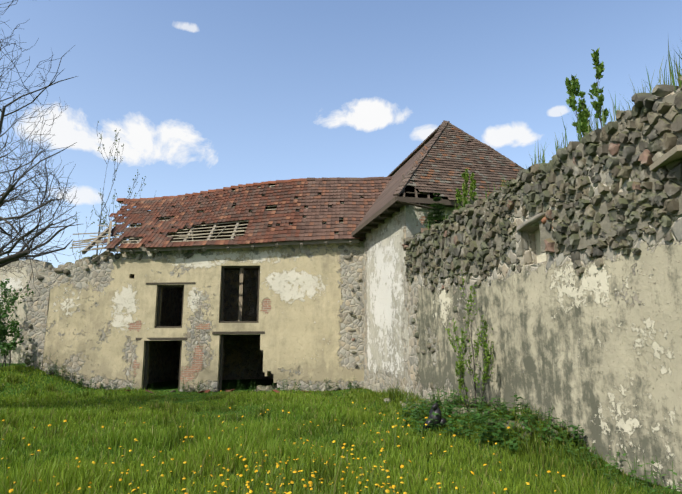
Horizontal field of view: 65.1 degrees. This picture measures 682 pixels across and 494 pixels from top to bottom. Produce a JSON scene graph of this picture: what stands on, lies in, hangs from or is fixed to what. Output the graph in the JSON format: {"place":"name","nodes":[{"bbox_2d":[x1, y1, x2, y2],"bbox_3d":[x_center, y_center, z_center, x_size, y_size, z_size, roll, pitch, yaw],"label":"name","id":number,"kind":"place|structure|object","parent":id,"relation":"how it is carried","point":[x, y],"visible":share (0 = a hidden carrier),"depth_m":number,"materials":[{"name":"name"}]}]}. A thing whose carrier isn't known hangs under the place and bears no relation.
{"place":"outdoors","nodes":[
{"label":"outdoors","id":0,"kind":"place"},
{"bbox_2d":[26,217,363,391],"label":"house walls","id":1,"kind":"structure","parent":0,"point":[94,322],"depth_m":20.70,"materials":[{"name":"beige paint"}]},
{"bbox_2d":[136,235,264,390],"bbox_3d":[-5.344,2.433,22.015,5.000,6.600,2.700,0,-11,2],"label":"house woodwork","id":2,"kind":"object","parent":1,"relation":"attached to","point":[240,307],"visible":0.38,"depth_m":20.74,"materials":[{"name":"brown wood"}]},
{"bbox_2d":[69,179,390,261],"bbox_3d":[-3.963,-1.341,23.107,14.560,4.606,4.350,0,-11,2],"label":"roof timber","id":3,"kind":"object","parent":1,"relation":"on","point":[98,241],"visible":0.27,"depth_m":21.44,"materials":[{"name":"wood"}]},
{"bbox_2d":[102,177,423,248],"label":"house roof tiles","id":4,"kind":"object","parent":3,"relation":"on","point":[353,209],"visible":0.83,"depth_m":23.28,"materials":[{"name":"red tile"}]},
{"bbox_2d":[224,335,259,335],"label":"house interior floor slab","id":5,"kind":"structure","parent":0,"point":[241,335],"depth_m":26.81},
{"bbox_2d":[165,183,381,269],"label":"house roof slope","id":6,"kind":"structure","parent":0,"point":[230,227],"depth_m":26.92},
{"bbox_2d":[0,363,681,493],"bbox_3d":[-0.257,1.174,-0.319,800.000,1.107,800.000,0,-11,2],"label":"ground","id":7,"kind":"structure","parent":0,"point":[167,386],"depth_m":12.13,"materials":[{"name":"green plant"}]},
{"bbox_2d":[0,278,33,366],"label":"bush","id":8,"kind":"object","parent":7,"relation":"on","point":[4,329],"depth_m":20.74,"materials":[{"name":"green plant"}]},
{"bbox_2d":[0,259,54,362],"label":"wall","id":9,"kind":"structure","parent":7,"relation":"on","point":[23,311],"depth_m":26.85,"materials":[{"name":"paint"}]},
{"bbox_2d":[0,0,80,304],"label":"bare tree","id":10,"kind":"object","parent":7,"relation":"on","point":[23,253],"visible":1,"depth_m":14.15,"materials":[{"name":"brown plant"}]},
{"bbox_2d":[126,389,307,392],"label":"fallen roof tiles","id":11,"kind":"object","parent":7,"relation":"on","point":[232,390],"visible":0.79,"depth_m":19.35,"materials":[{"name":"ceramic"}]},
{"bbox_2d":[24,245,557,437],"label":"exposed rubble stones","id":12,"kind":"object","parent":7,"relation":"on","point":[188,254],"visible":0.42,"depth_m":20.44,"materials":[{"name":"grey stone"}]},
{"bbox_2d":[72,122,155,258],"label":"sapling trees","id":13,"kind":"object","parent":12,"relation":"on","point":[102,194],"visible":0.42,"depth_m":29.88,"materials":[{"name":"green plant"}]},
{"bbox_2d":[0,393,631,493],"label":"flower stems","id":14,"kind":"object","parent":7,"relation":"on","point":[294,474],"visible":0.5,"depth_m":6.29,"materials":[{"name":"green plant"}]},
{"bbox_2d":[1,392,630,493],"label":"yellow flowers","id":15,"kind":"object","parent":14,"relation":"attached to","point":[313,475],"visible":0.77,"depth_m":6.29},
{"bbox_2d":[12,345,681,493],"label":"weed","id":16,"kind":"object","parent":7,"relation":"on","point":[484,420],"depth_m":9.09,"materials":[{"name":"green plant"}]},
{"bbox_2d":[363,204,456,393],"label":"wing walls","id":17,"kind":"structure","parent":7,"relation":"on","point":[386,317],"depth_m":17.62,"materials":[{"name":"beige paint"}]},
{"bbox_2d":[356,137,478,227],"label":"wing roof slopes","id":18,"kind":"structure","parent":17,"relation":"on","point":[386,196],"depth_m":21.35,"materials":[{"name":"brown tile"}]},
{"bbox_2d":[351,175,470,240],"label":"roof eaves","id":19,"kind":"object","parent":18,"relation":"attached to","point":[388,209],"visible":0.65,"depth_m":16.66,"materials":[{"name":"brown wood"}]},
{"bbox_2d":[387,120,523,200],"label":"wing roof tiles","id":20,"kind":"object","parent":18,"relation":"on","point":[449,155],"visible":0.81,"depth_m":18.10,"materials":[{"name":"brown tile"}]},
{"bbox_2d":[423,402,446,430],"bbox_3d":[1.740,3.200,10.037,0.481,0.545,0.352,0,-11,2],"label":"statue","id":21,"kind":"object","parent":7,"relation":"on","point":[438,416],"visible":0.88,"depth_m":9.94,"materials":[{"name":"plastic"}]},
{"bbox_2d":[445,270,494,413],"bbox_3d":[2.678,1.906,10.889,1.008,2.963,0.986,0,-11,2],"label":"climbing plant","id":22,"kind":"object","parent":7,"relation":"on","point":[487,359],"depth_m":10.83,"materials":[{"name":"green plant"}]},
{"bbox_2d":[408,88,681,491],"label":"old stone wall","id":23,"kind":"structure","parent":7,"relation":"on","point":[594,351],"depth_m":8.29,"materials":[{"name":"paint"}]},
{"bbox_2d":[455,47,608,209],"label":"saplings","id":24,"kind":"object","parent":23,"relation":"on","point":[583,112],"depth_m":8.97,"materials":[{"name":"green plant"}]},
{"bbox_2d":[402,76,681,397],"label":"wall rubble stones","id":25,"kind":"object","parent":23,"relation":"attached to","point":[649,103],"visible":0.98,"depth_m":8.49,"materials":[{"name":"grey stone"}]},
{"bbox_2d":[406,90,681,280],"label":"wall stones","id":26,"kind":"object","parent":23,"relation":"attached to","point":[592,239],"visible":0.12,"depth_m":8.32,"materials":[{"name":"grey stone"}]},
{"bbox_2d":[423,34,681,229],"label":"grass tufts","id":27,"kind":"object","parent":23,"relation":"on","point":[672,81],"visible":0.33,"depth_m":8.27,"materials":[{"name":"green plant"}]},
{"bbox_2d":[649,145,681,170],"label":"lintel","id":28,"kind":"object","parent":23,"relation":"on","point":[673,154],"visible":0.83,"depth_m":6.62,"materials":[{"name":"beige stone"}]},
{"bbox_2d":[0,0,681,267],"label":"sky","id":29,"kind":"structure","parent":0,"point":[201,95],"materials":[{"name":"blue"}]},
{"bbox_2d":[425,193,446,225],"bbox_3d":[2.715,-0.943,15.139,0.888,1.286,0.907,0,-11,2],"label":"pine sapling","id":30,"kind":"object","parent":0,"point":[432,218],"depth_m":15.12,"materials":[{"name":"green plant"}]}
]}

